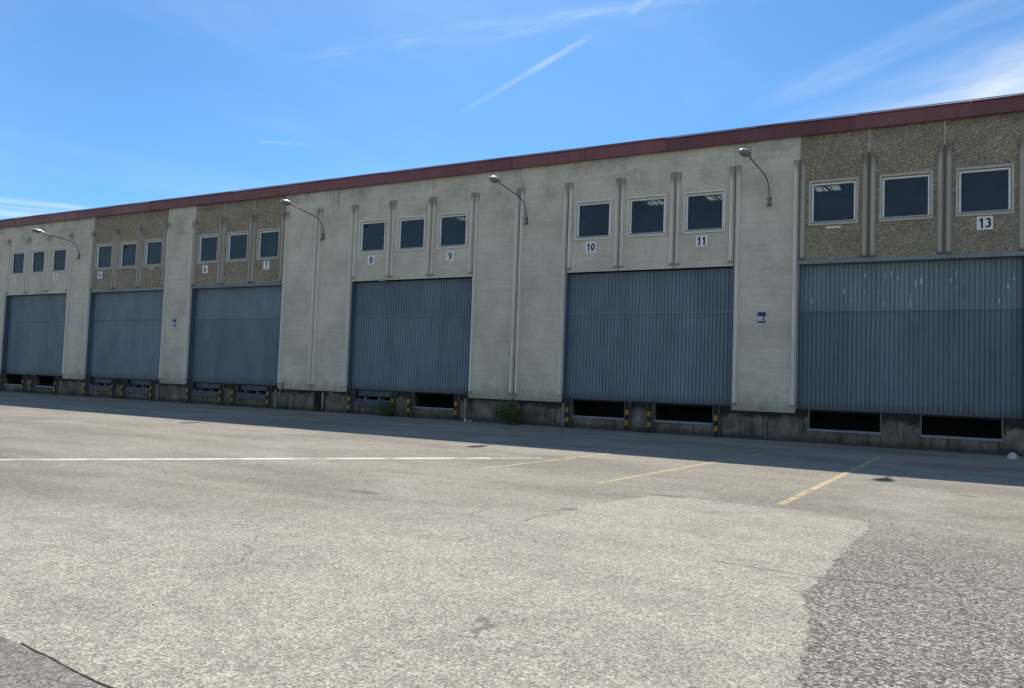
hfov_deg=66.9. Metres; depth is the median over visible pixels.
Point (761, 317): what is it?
wall sign
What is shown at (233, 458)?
line marking
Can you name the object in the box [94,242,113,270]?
window
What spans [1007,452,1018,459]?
rubble lump
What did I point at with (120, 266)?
window
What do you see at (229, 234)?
window
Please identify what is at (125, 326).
door
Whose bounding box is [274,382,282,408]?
steel post
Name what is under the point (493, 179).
wall lamp
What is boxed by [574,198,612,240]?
window
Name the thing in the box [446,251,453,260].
number sign
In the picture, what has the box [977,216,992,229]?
number sign
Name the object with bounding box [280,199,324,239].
wall lamp
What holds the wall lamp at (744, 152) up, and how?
attached to the warehouse
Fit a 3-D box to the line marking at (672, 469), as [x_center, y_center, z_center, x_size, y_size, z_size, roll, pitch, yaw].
[4.276,2.775,17.790,0.100,0.001,9.720,0,-4,34]
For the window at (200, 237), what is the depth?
43.14 m
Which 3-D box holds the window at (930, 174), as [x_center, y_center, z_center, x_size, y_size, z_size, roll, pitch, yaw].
[13.466,-5.033,26.514,1.660,1.660,0.170,0,-3,29]
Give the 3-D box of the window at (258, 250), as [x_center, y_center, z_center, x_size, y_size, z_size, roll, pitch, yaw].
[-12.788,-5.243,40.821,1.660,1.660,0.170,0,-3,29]
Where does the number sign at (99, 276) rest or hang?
attached to the warehouse
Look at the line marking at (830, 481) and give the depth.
14.98 m
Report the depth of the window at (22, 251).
52.04 m
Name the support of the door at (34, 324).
in the warehouse
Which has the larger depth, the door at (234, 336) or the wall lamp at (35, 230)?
the wall lamp at (35, 230)
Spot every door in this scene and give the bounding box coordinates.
[1,293,66,375]
[85,287,163,379]
[187,282,281,385]
[347,276,472,393]
[562,265,733,405]
[795,251,1023,418]
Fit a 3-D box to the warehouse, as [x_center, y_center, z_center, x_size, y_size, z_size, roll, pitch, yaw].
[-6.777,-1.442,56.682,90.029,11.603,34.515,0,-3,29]
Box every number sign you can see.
[53,274,57,280]
[97,271,101,278]
[202,265,207,272]
[263,261,269,268]
[367,255,374,264]
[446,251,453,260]
[585,242,595,252]
[696,235,707,246]
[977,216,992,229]
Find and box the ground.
[0,391,1023,687]
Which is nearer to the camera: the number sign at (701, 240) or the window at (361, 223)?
the number sign at (701, 240)
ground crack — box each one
[21,643,113,687]
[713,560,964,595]
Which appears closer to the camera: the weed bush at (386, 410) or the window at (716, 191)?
the window at (716, 191)
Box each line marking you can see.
[0,458,491,459]
[478,449,643,468]
[598,453,759,482]
[777,457,879,504]
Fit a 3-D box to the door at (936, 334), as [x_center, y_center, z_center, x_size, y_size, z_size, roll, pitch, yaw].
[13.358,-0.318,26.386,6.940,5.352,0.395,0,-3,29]
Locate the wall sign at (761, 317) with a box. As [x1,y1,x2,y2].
[757,312,765,322]
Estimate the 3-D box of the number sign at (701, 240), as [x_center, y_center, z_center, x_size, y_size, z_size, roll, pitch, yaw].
[7.273,-3.947,29.752,0.460,0.444,0.022,0,-3,29]
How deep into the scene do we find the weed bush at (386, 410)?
35.88 m
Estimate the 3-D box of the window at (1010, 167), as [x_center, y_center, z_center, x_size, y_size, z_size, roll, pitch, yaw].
[15.486,-5.016,25.414,1.660,1.660,0.170,0,-3,29]
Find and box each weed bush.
[376,399,394,415]
[495,399,525,424]
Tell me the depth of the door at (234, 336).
41.97 m
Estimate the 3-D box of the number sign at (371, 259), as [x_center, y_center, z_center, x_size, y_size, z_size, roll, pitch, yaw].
[-6.793,-4.049,37.419,0.430,0.444,0.018,0,-3,29]
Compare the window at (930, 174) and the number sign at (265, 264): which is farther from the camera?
the number sign at (265, 264)
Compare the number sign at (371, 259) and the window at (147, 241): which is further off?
the window at (147, 241)
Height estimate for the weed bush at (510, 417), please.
1.123 m
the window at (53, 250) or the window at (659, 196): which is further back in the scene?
the window at (53, 250)
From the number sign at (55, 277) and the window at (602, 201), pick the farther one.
the number sign at (55, 277)
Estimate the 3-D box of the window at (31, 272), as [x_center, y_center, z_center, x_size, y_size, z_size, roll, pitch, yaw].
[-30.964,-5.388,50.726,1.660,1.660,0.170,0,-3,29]
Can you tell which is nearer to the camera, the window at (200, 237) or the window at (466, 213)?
the window at (466, 213)
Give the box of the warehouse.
[0,93,1023,455]
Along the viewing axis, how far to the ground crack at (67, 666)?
4.42 m
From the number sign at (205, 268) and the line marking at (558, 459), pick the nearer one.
the line marking at (558, 459)
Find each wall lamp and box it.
[30,228,79,259]
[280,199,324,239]
[488,176,527,224]
[738,148,771,206]
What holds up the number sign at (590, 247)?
attached to the warehouse
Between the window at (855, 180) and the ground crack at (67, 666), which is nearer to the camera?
the ground crack at (67, 666)
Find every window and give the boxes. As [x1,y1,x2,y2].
[9,250,25,275]
[29,248,45,274]
[50,246,67,272]
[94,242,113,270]
[118,240,137,268]
[143,238,163,267]
[197,233,218,263]
[225,230,248,261]
[256,228,280,260]
[358,218,386,253]
[396,215,426,251]
[436,211,468,248]
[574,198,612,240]
[626,194,667,237]
[683,188,726,233]
[808,177,858,226]
[879,170,933,221]
[955,163,1014,217]
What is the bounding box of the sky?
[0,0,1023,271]
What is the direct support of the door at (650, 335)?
in the warehouse
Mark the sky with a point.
(103, 103)
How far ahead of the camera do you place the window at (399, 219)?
36.51 m
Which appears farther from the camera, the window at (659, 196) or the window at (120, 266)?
the window at (120, 266)
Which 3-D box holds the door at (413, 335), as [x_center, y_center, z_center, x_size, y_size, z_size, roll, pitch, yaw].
[-4.806,-0.427,36.313,6.900,5.282,0.340,0,-3,29]
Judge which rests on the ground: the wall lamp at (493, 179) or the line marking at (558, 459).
the line marking at (558, 459)

